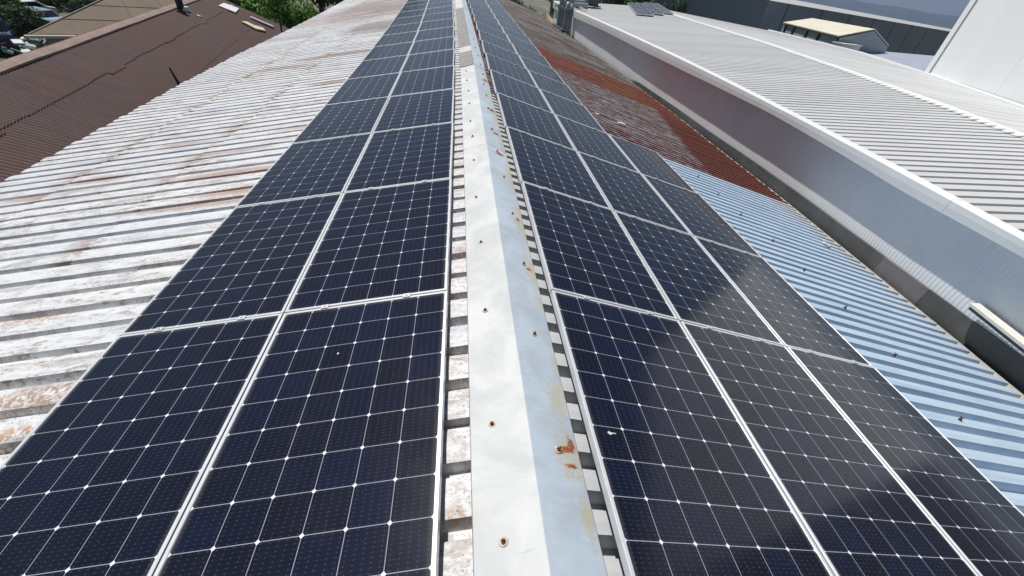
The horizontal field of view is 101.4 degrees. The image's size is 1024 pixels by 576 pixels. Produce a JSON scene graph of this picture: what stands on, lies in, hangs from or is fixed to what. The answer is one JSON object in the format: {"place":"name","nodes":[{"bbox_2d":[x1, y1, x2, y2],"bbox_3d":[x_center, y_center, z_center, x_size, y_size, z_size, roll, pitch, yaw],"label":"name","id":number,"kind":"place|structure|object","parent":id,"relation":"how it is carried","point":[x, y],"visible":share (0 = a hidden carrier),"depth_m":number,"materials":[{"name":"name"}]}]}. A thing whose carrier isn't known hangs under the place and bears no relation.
{"place":"outdoors","nodes":[
{"label":"outdoors","id":0,"kind":"place"},
{"bbox_2d":[0,0,550,60],"bbox_3d":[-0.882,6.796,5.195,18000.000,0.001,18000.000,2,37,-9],"label":"ground","id":1,"kind":"structure","parent":0,"point":[541,6],"depth_m":64.16,"materials":[{"name":"plant"}]},
{"bbox_2d":[0,17,20,49],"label":"parked car","id":2,"kind":"object","parent":1,"relation":"on","point":[6,34],"visible":0.61,"depth_m":27.60,"materials":[{"name":"blue paint"}]},
{"bbox_2d":[0,0,34,8],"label":"bush","id":3,"kind":"object","parent":1,"relation":"on","point":[4,2],"visible":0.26,"depth_m":33.49,"materials":[{"name":"green plant"}]},
{"bbox_2d":[0,3,45,35],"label":"bush","id":4,"kind":"object","parent":1,"relation":"on","point":[19,20],"visible":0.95,"depth_m":31.78,"materials":[{"name":"green plant"}]},
{"bbox_2d":[0,38,47,54],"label":"scrap heap","id":5,"kind":"object","parent":1,"relation":"on","point":[27,45],"visible":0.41,"depth_m":27.92,"materials":[{"name":"multicoloured metal"}]},
{"bbox_2d":[15,6,60,25],"bbox_3d":[-38.823,-22.098,34.340,4.200,1.448,1.720,12,37,4],"label":"parked car","id":6,"kind":"object","parent":1,"relation":"on","point":[50,15],"visible":0.19,"depth_m":33.94,"materials":[{"name":"blue paint"}]},
{"bbox_2d":[18,0,59,14],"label":"parked car","id":7,"kind":"object","parent":1,"relation":"on","point":[35,3],"visible":0.16,"depth_m":36.56,"materials":[{"name":"white paint"}]},
{"bbox_2d":[36,0,66,7],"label":"leafy tree","id":8,"kind":"object","parent":1,"relation":"on","point":[46,3],"visible":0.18,"depth_m":41.98,"materials":[{"name":"green plant"}]},
{"bbox_2d":[37,0,74,9],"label":"bush","id":9,"kind":"object","parent":1,"relation":"on","point":[64,2],"visible":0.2,"depth_m":36.75,"materials":[{"name":"green plant"}]},
{"bbox_2d":[66,0,96,10],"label":"bush","id":10,"kind":"object","parent":1,"relation":"on","point":[78,4],"visible":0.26,"depth_m":35.35,"materials":[{"name":"green plant"}]},
{"bbox_2d":[24,0,174,44],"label":"hipped house","id":11,"kind":"structure","parent":1,"relation":"on","point":[94,15],"depth_m":23.62,"materials":[{"name":"metal"}]},
{"bbox_2d":[0,0,287,182],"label":"brown roofed building","id":12,"kind":"structure","parent":1,"relation":"on","point":[58,96],"depth_m":13.00,"materials":[{"name":"metal"}]},
{"bbox_2d":[168,67,180,85],"bbox_3d":[-10.204,-6.080,12.861,0.185,1.276,0.111,-13,42,-26],"label":"pipe stub","id":13,"kind":"object","parent":12,"relation":"in","point":[176,80],"visible":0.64,"depth_m":12.63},
{"bbox_2d":[175,0,190,11],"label":"vent pipe","id":14,"kind":"object","parent":12,"relation":"on","point":[180,5],"visible":0.88,"depth_m":21.46,"materials":[{"name":"white metal"}]},
{"bbox_2d":[218,3,238,12],"bbox_3d":[-17.716,-17.558,26.247,0.808,0.366,1.858,-7,40,-20],"label":"roof sheet patch","id":15,"kind":"object","parent":12,"relation":"on","point":[228,7],"visible":1,"depth_m":26.02,"materials":[{"name":"white metal"}]},
{"bbox_2d":[241,21,265,31],"bbox_3d":[-15.552,-15.873,25.399,1.027,0.513,1.184,8,37,0],"label":"roof patch","id":16,"kind":"object","parent":12,"relation":"on","point":[258,28],"visible":1,"depth_m":25.15,"materials":[{"name":"beige"}]},
{"bbox_2d":[250,16,273,27],"bbox_3d":[-16.123,-17.153,27.028,1.254,0.540,0.349,-8,40,-21],"label":"grey sheet","id":17,"kind":"object","parent":12,"relation":"on","point":[262,22],"visible":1,"depth_m":26.95,"materials":[{"name":"metal"}]},
{"bbox_2d":[275,0,282,32],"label":"thin pole","id":18,"kind":"object","parent":12,"relation":"on","point":[279,16],"visible":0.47,"depth_m":22.95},
{"bbox_2d":[227,0,258,14],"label":"leafy tree","id":19,"kind":"object","parent":1,"relation":"on","point":[232,1],"visible":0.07,"depth_m":44.36,"materials":[{"name":"green plant"}]},
{"bbox_2d":[234,0,287,14],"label":"leafy tree","id":20,"kind":"object","parent":1,"relation":"on","point":[247,7],"visible":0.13,"depth_m":40.28,"materials":[{"name":"green plant"}]},
{"bbox_2d":[239,0,315,28],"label":"leafy tree","id":21,"kind":"object","parent":1,"relation":"on","point":[268,9],"visible":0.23,"depth_m":36.98,"materials":[{"name":"green plant"}]},
{"bbox_2d":[288,0,321,25],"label":"leafy tree","id":22,"kind":"object","parent":1,"relation":"on","point":[297,17],"visible":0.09,"depth_m":35.56,"materials":[{"name":"green plant"}]},
{"bbox_2d":[310,0,339,10],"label":"leafy tree","id":23,"kind":"object","parent":1,"relation":"on","point":[326,3],"visible":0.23,"depth_m":43.46,"materials":[{"name":"green plant"}]},
{"bbox_2d":[319,0,332,12],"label":"leafy tree","id":24,"kind":"object","parent":1,"relation":"on","point":[320,10],"visible":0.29,"depth_m":53.21,"materials":[{"name":"green plant"}]},
{"bbox_2d":[0,0,1023,575],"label":"factory building","id":25,"kind":"structure","parent":1,"relation":"on","point":[106,230],"depth_m":3.96,"materials":[{"name":"white paint"}]},
{"bbox_2d":[0,313,283,575],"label":"solar panel","id":26,"kind":"object","parent":25,"relation":"on","point":[104,465],"visible":0.96,"depth_m":1.88,"materials":[{"name":"glass"}]},
{"bbox_2d":[119,193,342,335],"bbox_3d":[-1.965,-0.290,3.206,0.997,0.050,1.682,-8,38,-1],"label":"solar panel","id":27,"kind":"object","parent":25,"relation":"on","point":[250,261],"visible":0.91,"depth_m":3.00,"materials":[{"name":"glass"}]},
{"bbox_2d":[153,291,447,575],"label":"solar panel","id":28,"kind":"object","parent":25,"relation":"on","point":[326,459],"visible":1,"depth_m":1.75,"materials":[{"name":"glass"}]},
{"bbox_2d":[235,133,371,206],"bbox_3d":[-2.131,-1.321,4.509,0.997,0.049,1.682,-8,39,-1],"label":"solar panel","id":29,"kind":"object","parent":25,"relation":"on","point":[311,168],"visible":0.91,"depth_m":4.36,"materials":[{"name":"glass"}]},
{"bbox_2d":[291,97,389,143],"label":"solar panel","id":30,"kind":"object","parent":25,"relation":"on","point":[340,119],"visible":0.95,"depth_m":5.69,"materials":[{"name":"glass"}]},
{"bbox_2d":[324,72,400,105],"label":"solar panel","id":31,"kind":"object","parent":25,"relation":"on","point":[363,88],"visible":0.91,"depth_m":7.02,"materials":[{"name":"glass"}]},
{"bbox_2d":[284,178,451,312],"bbox_3d":[-0.971,-0.429,3.218,0.997,0.049,1.682,-8,39,-1],"label":"solar panel","id":32,"kind":"object","parent":25,"relation":"on","point":[381,243],"visible":0.94,"depth_m":3.01,"materials":[{"name":"glass"}]},
{"bbox_2d":[346,55,407,79],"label":"solar panel","id":33,"kind":"object","parent":25,"relation":"on","point":[380,66],"visible":0.91,"depth_m":8.32,"materials":[{"name":"glass"}]},
{"bbox_2d":[362,42,413,60],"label":"solar panel","id":34,"kind":"object","parent":25,"relation":"on","point":[392,50],"visible":0.91,"depth_m":9.63,"materials":[{"name":"glass"}]},
{"bbox_2d":[373,31,417,46],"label":"solar panel","id":35,"kind":"object","parent":25,"relation":"on","point":[398,38],"visible":0.94,"depth_m":10.92,"materials":[{"name":"glass"}]},
{"bbox_2d":[343,122,453,192],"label":"solar panel","id":36,"kind":"object","parent":25,"relation":"on","point":[392,157],"visible":0.95,"depth_m":4.38,"materials":[{"name":"glass"}]},
{"bbox_2d":[383,22,421,34],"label":"solar panel","id":37,"kind":"object","parent":25,"relation":"on","point":[404,28],"visible":0.91,"depth_m":12.22,"materials":[{"name":"glass"}]},
{"bbox_2d":[389,15,423,25],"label":"solar panel","id":38,"kind":"object","parent":25,"relation":"on","point":[407,20],"visible":0.88,"depth_m":13.52,"materials":[{"name":"glass"}]},
{"bbox_2d":[394,9,425,18],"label":"solar panel","id":39,"kind":"object","parent":25,"relation":"on","point":[411,13],"visible":0.93,"depth_m":14.81,"materials":[{"name":"glass"}]},
{"bbox_2d":[372,88,454,132],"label":"solar panel","id":40,"kind":"object","parent":25,"relation":"on","point":[415,110],"visible":0.96,"depth_m":5.71,"materials":[{"name":"glass"}]},
{"bbox_2d":[399,4,427,11],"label":"solar panel","id":41,"kind":"object","parent":25,"relation":"on","point":[414,7],"visible":0.91,"depth_m":16.08,"materials":[{"name":"glass"}]},
{"bbox_2d":[403,0,428,6],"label":"solar panel","id":42,"kind":"object","parent":25,"relation":"on","point":[412,3],"visible":0.88,"depth_m":17.38,"materials":[{"name":"glass"}]},
{"bbox_2d":[389,65,454,96],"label":"solar panel","id":43,"kind":"object","parent":25,"relation":"on","point":[425,80],"visible":0.95,"depth_m":7.03,"materials":[{"name":"glass"}]},
{"bbox_2d":[401,49,454,71],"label":"solar panel","id":44,"kind":"object","parent":25,"relation":"on","point":[434,59],"visible":0.98,"depth_m":8.35,"materials":[{"name":"glass"}]},
{"bbox_2d":[408,36,454,54],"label":"solar panel","id":45,"kind":"object","parent":25,"relation":"on","point":[433,45],"visible":0.96,"depth_m":9.64,"materials":[{"name":"glass"}]},
{"bbox_2d":[414,26,453,40],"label":"solar panel","id":46,"kind":"object","parent":25,"relation":"on","point":[427,34],"visible":0.93,"depth_m":10.94,"materials":[{"name":"glass"}]},
{"bbox_2d":[418,18,453,30],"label":"solar panel","id":47,"kind":"object","parent":25,"relation":"on","point":[435,24],"visible":0.94,"depth_m":12.22,"materials":[{"name":"glass"}]},
{"bbox_2d":[421,11,453,21],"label":"solar panel","id":48,"kind":"object","parent":25,"relation":"on","point":[437,16],"visible":0.95,"depth_m":13.54,"materials":[{"name":"glass"}]},
{"bbox_2d":[424,5,452,14],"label":"solar panel","id":49,"kind":"object","parent":25,"relation":"on","point":[439,9],"visible":0.92,"depth_m":14.81,"materials":[{"name":"glass"}]},
{"bbox_2d":[426,0,452,8],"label":"solar panel","id":50,"kind":"object","parent":25,"relation":"on","point":[439,4],"visible":0.94,"depth_m":16.07,"materials":[{"name":"glass"}]},
{"bbox_2d":[428,0,451,3],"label":"solar panel","id":51,"kind":"object","parent":25,"relation":"on","point":[433,1],"visible":0.76,"depth_m":17.08,"materials":[{"name":"glass"}]},
{"bbox_2d":[468,0,491,11],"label":"solar panel","id":52,"kind":"object","parent":25,"relation":"on","point":[479,5],"visible":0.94,"depth_m":17.68,"materials":[{"name":"glass"}]},
{"bbox_2d":[472,0,488,7],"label":"solar panel","id":53,"kind":"object","parent":25,"relation":"on","point":[482,3],"visible":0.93,"depth_m":18.87,"materials":[{"name":"glass"}]},
{"bbox_2d":[470,3,494,17],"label":"solar panel","id":54,"kind":"object","parent":25,"relation":"on","point":[479,9],"visible":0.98,"depth_m":16.38,"materials":[{"name":"glass"}]},
{"bbox_2d":[471,9,498,24],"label":"solar panel","id":55,"kind":"object","parent":25,"relation":"on","point":[484,16],"visible":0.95,"depth_m":15.11,"materials":[{"name":"glass"}]},
{"bbox_2d":[473,14,503,32],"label":"solar panel","id":56,"kind":"object","parent":25,"relation":"on","point":[481,20],"visible":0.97,"depth_m":13.81,"materials":[{"name":"glass"}]},
{"bbox_2d":[476,21,509,41],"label":"solar panel","id":57,"kind":"object","parent":25,"relation":"on","point":[491,31],"visible":0.95,"depth_m":12.52,"materials":[{"name":"glass"}]},
{"bbox_2d":[485,0,502,7],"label":"solar panel","id":58,"kind":"object","parent":25,"relation":"on","point":[495,3],"visible":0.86,"depth_m":21.78,"materials":[{"name":"glass"}]},
{"bbox_2d":[486,1,505,11],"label":"solar panel","id":59,"kind":"object","parent":25,"relation":"on","point":[494,5],"visible":0.88,"depth_m":20.58,"materials":[{"name":"glass"}]},
{"bbox_2d":[478,30,516,53],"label":"solar panel","id":60,"kind":"object","parent":25,"relation":"on","point":[495,41],"visible":0.97,"depth_m":11.23,"materials":[{"name":"glass"}]},
{"bbox_2d":[488,4,509,16],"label":"solar panel","id":61,"kind":"object","parent":25,"relation":"on","point":[498,10],"visible":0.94,"depth_m":19.24,"materials":[{"name":"glass"}]},
{"bbox_2d":[491,9,513,21],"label":"solar panel","id":62,"kind":"object","parent":25,"relation":"on","point":[501,15],"visible":0.86,"depth_m":17.96,"materials":[{"name":"glass"}]},
{"bbox_2d":[481,40,525,68],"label":"solar panel","id":63,"kind":"object","parent":25,"relation":"on","point":[501,53],"visible":0.93,"depth_m":9.94,"materials":[{"name":"glass"}]},
{"bbox_2d":[494,14,519,28],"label":"solar panel","id":64,"kind":"object","parent":25,"relation":"on","point":[507,21],"visible":0.91,"depth_m":16.65,"materials":[{"name":"glass"}]},
{"bbox_2d":[485,53,537,87],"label":"solar panel","id":65,"kind":"object","parent":25,"relation":"on","point":[508,69],"visible":0.98,"depth_m":8.62,"materials":[{"name":"glass"}]},
{"bbox_2d":[497,19,525,35],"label":"solar panel","id":66,"kind":"object","parent":25,"relation":"on","point":[511,27],"visible":0.88,"depth_m":15.40,"materials":[{"name":"glass"}]},
{"bbox_2d":[501,26,532,44],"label":"solar panel","id":67,"kind":"object","parent":25,"relation":"on","point":[516,35],"visible":0.91,"depth_m":14.11,"materials":[{"name":"glass"}]},
{"bbox_2d":[490,70,552,112],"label":"solar panel","id":68,"kind":"object","parent":25,"relation":"on","point":[505,85],"visible":0.97,"depth_m":7.32,"materials":[{"name":"glass"}]},
{"bbox_2d":[506,34,541,55],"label":"solar panel","id":69,"kind":"object","parent":25,"relation":"on","point":[523,44],"visible":0.88,"depth_m":12.83,"materials":[{"name":"glass"}]},
{"bbox_2d":[512,44,552,68],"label":"solar panel","id":70,"kind":"object","parent":25,"relation":"on","point":[530,55],"visible":0.94,"depth_m":11.52,"materials":[{"name":"glass"}]},
{"bbox_2d":[496,93,575,150],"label":"solar panel","id":71,"kind":"object","parent":25,"relation":"on","point":[530,119],"visible":0.98,"depth_m":6.00,"materials":[{"name":"glass"}]},
{"bbox_2d":[519,55,565,84],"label":"solar panel","id":72,"kind":"object","parent":25,"relation":"on","point":[540,69],"visible":0.91,"depth_m":10.24,"materials":[{"name":"glass"}]},
{"bbox_2d":[528,70,583,105],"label":"solar panel","id":73,"kind":"object","parent":25,"relation":"on","point":[552,86],"visible":0.88,"depth_m":8.92,"materials":[{"name":"glass"}]},
{"bbox_2d":[506,127,610,208],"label":"solar panel","id":74,"kind":"object","parent":25,"relation":"on","point":[551,166],"visible":0.94,"depth_m":4.67,"materials":[{"name":"glass"}]},
{"bbox_2d":[539,89,606,133],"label":"solar panel","id":75,"kind":"object","parent":25,"relation":"on","point":[569,109],"visible":0.91,"depth_m":7.61,"materials":[{"name":"glass"}]},
{"bbox_2d":[555,114,638,172],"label":"solar panel","id":76,"kind":"object","parent":25,"relation":"on","point":[587,140],"visible":0.91,"depth_m":6.29,"materials":[{"name":"glass"}]},
{"bbox_2d":[521,181,677,319],"bbox_3d":[0.636,-0.394,3.506,0.997,0.050,1.682,13,35,-17],"label":"solar panel","id":77,"kind":"object","parent":25,"relation":"on","point":[587,249],"visible":0.91,"depth_m":3.31,"materials":[{"name":"glass"}]},
{"bbox_2d":[577,152,691,234],"bbox_3d":[1.417,-1.200,5.101,0.997,0.048,1.681,13,35,-17],"label":"solar panel","id":78,"kind":"object","parent":25,"relation":"on","point":[625,190],"visible":0.91,"depth_m":4.96,"materials":[{"name":"glass"}]},
{"bbox_2d":[609,134,696,192],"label":"solar panel","id":79,"kind":"object","parent":25,"relation":"on","point":[648,162],"visible":0.92,"depth_m":6.60,"materials":[{"name":"glass"}]},
{"bbox_2d":[550,290,833,575],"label":"solar panel","id":80,"kind":"object","parent":25,"relation":"on","point":[690,486],"visible":1,"depth_m":1.96,"materials":[{"name":"glass"}]},
{"bbox_2d":[613,211,783,345],"bbox_3d":[1.582,-0.169,3.797,0.997,0.049,1.682,13,35,-17],"label":"solar panel","id":81,"kind":"object","parent":25,"relation":"on","point":[702,290],"visible":0.89,"depth_m":3.62,"materials":[{"name":"glass"}]},
{"bbox_2d":[642,174,761,257],"bbox_3d":[2.365,-0.977,5.390,0.997,0.048,1.681,13,35,-17],"label":"solar panel","id":82,"kind":"object","parent":25,"relation":"on","point":[698,215],"visible":0.91,"depth_m":5.27,"materials":[{"name":"glass"}]},
{"bbox_2d":[694,236,872,366],"bbox_3d":[2.529,0.055,4.088,0.997,0.048,1.682,13,35,-17],"label":"solar panel","id":83,"kind":"object","parent":25,"relation":"on","point":[788,313],"visible":0.87,"depth_m":3.92,"materials":[{"name":"glass"}]},
{"bbox_2d":[821,241,830,246],"bbox_3d":[5.220,-0.726,6.962,0.176,0.085,0.120,-17,44,-29],"label":"sheet scrap","id":84,"kind":"object","parent":25,"relation":"on","point":[825,244],"visible":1,"depth_m":6.92,"materials":[{"name":"white metal"}]},
{"bbox_2d":[680,321,978,575],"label":"solar panel","id":85,"kind":"object","parent":25,"relation":"on","point":[858,509],"visible":0.97,"depth_m":2.29,"materials":[{"name":"glass"}]},
{"bbox_2d":[787,347,1023,575],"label":"solar panel","id":86,"kind":"object","parent":25,"relation":"on","point":[975,514],"visible":0.98,"depth_m":2.67,"materials":[{"name":"glass"}]},
{"bbox_2d":[510,0,536,11],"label":"bush","id":87,"kind":"object","parent":1,"relation":"on","point":[518,2],"visible":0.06,"depth_m":43.33,"materials":[{"name":"green plant"}]},
{"bbox_2d":[548,0,569,15],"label":"leafy tree","id":88,"kind":"object","parent":1,"relation":"on","point":[552,9],"visible":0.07,"depth_m":62.16,"materials":[{"name":"green plant"}]},
{"bbox_2d":[600,0,628,4],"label":"leafy tree","id":89,"kind":"object","parent":1,"relation":"on","point":[618,2],"visible":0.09,"depth_m":56.50,"materials":[{"name":"green plant"}]},
{"bbox_2d":[623,0,658,4],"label":"leafy tree","id":90,"kind":"object","parent":1,"relation":"on","point":[637,1],"visible":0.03,"depth_m":55.00,"materials":[{"name":"green plant"}]},
{"bbox_2d":[662,0,687,12],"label":"leafy tree","id":91,"kind":"object","parent":1,"relation":"on","point":[679,5],"visible":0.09,"depth_m":54.73,"materials":[{"name":"green plant"}]},
{"bbox_2d":[549,0,951,55],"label":"industrial hall","id":92,"kind":"structure","parent":1,"relation":"on","point":[902,36],"depth_m":58.83,"materials":[{"name":"blue paint"}]},
{"bbox_2d":[553,0,1023,394],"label":"warehouse","id":93,"kind":"structure","parent":1,"relation":"on","point":[906,182],"depth_m":8.71,"materials":[{"name":"white metal"}]},
{"bbox_2d":[553,0,587,34],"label":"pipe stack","id":94,"kind":"object","parent":93,"relation":"attached to","point":[569,9],"visible":0.88,"depth_m":25.14,"materials":[{"name":"grey paint"}]},
{"bbox_2d":[585,0,600,8],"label":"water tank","id":95,"kind":"object","parent":93,"relation":"on","point":[594,3],"visible":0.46,"depth_m":26.13,"materials":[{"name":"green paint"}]},
{"bbox_2d":[631,7,647,9],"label":"solar panel","id":96,"kind":"object","parent":93,"relation":"on","point":[639,8],"visible":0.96,"depth_m":27.21,"materials":[{"name":"glass"}]},
{"bbox_2d":[632,9,650,12],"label":"solar panel","id":97,"kind":"object","parent":93,"relation":"on","point":[636,10],"visible":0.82,"depth_m":25.82,"materials":[{"name":"glass"}]},
{"bbox_2d":[634,12,653,15],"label":"solar panel","id":98,"kind":"object","parent":93,"relation":"on","point":[641,13],"visible":0.93,"depth_m":24.42,"materials":[{"name":"glass"}]},
{"bbox_2d":[646,11,663,14],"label":"solar panel","id":99,"kind":"object","parent":93,"relation":"on","point":[652,12],"visible":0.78,"depth_m":25.22,"materials":[{"name":"glass"}]},
{"bbox_2d":[656,10,673,13],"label":"solar panel","id":100,"kind":"object","parent":93,"relation":"on","point":[668,12],"visible":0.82,"depth_m":25.98,"materials":[{"name":"glass"}]},
{"bbox_2d":[968,303,1023,352],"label":"pipe","id":101,"kind":"object","parent":93,"relation":"attached to","point":[1012,336],"visible":1,"depth_m":5.07,"materials":[{"name":"metal"}]},
{"bbox_2d":[924,0,1023,104],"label":"white building","id":102,"kind":"structure","parent":1,"relation":"on","point":[981,48],"depth_m":16.19,"materials":[{"name":"metal"}]},
{"bbox_2d":[540,14,552,22],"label":"house","id":103,"kind":"structure","parent":0,"point":[550,18],"depth_m":49.48,"materials":[{"name":"beige tile"}]},
{"bbox_2d":[781,18,888,52],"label":"yellow shed","id":104,"kind":"structure","parent":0,"point":[870,40],"depth_m":39.23,"materials":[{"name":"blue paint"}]},
{"bbox_2d":[832,41,861,50],"bbox_3d":[28.343,-19.607,36.535,2.609,3.030,1.107,-10,41,-23],"label":"white box","id":105,"kind":"object","parent":104,"relation":"attached to","point":[850,46],"visible":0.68,"depth_m":35.38,"materials":[{"name":"metal"}]},
{"bbox_2d":[798,0,959,28],"bbox_3d":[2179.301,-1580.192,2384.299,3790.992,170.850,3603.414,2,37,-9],"label":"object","id":106,"kind":"structure","parent":0,"point":[927,18],"depth_m":2351.03,"materials":[{"name":"metal"}]},
{"bbox_2d":[867,52,933,70],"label":"ribbed roof","id":107,"kind":"structure","parent":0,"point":[919,62],"depth_m":36.49,"materials":[{"name":"white paint"}]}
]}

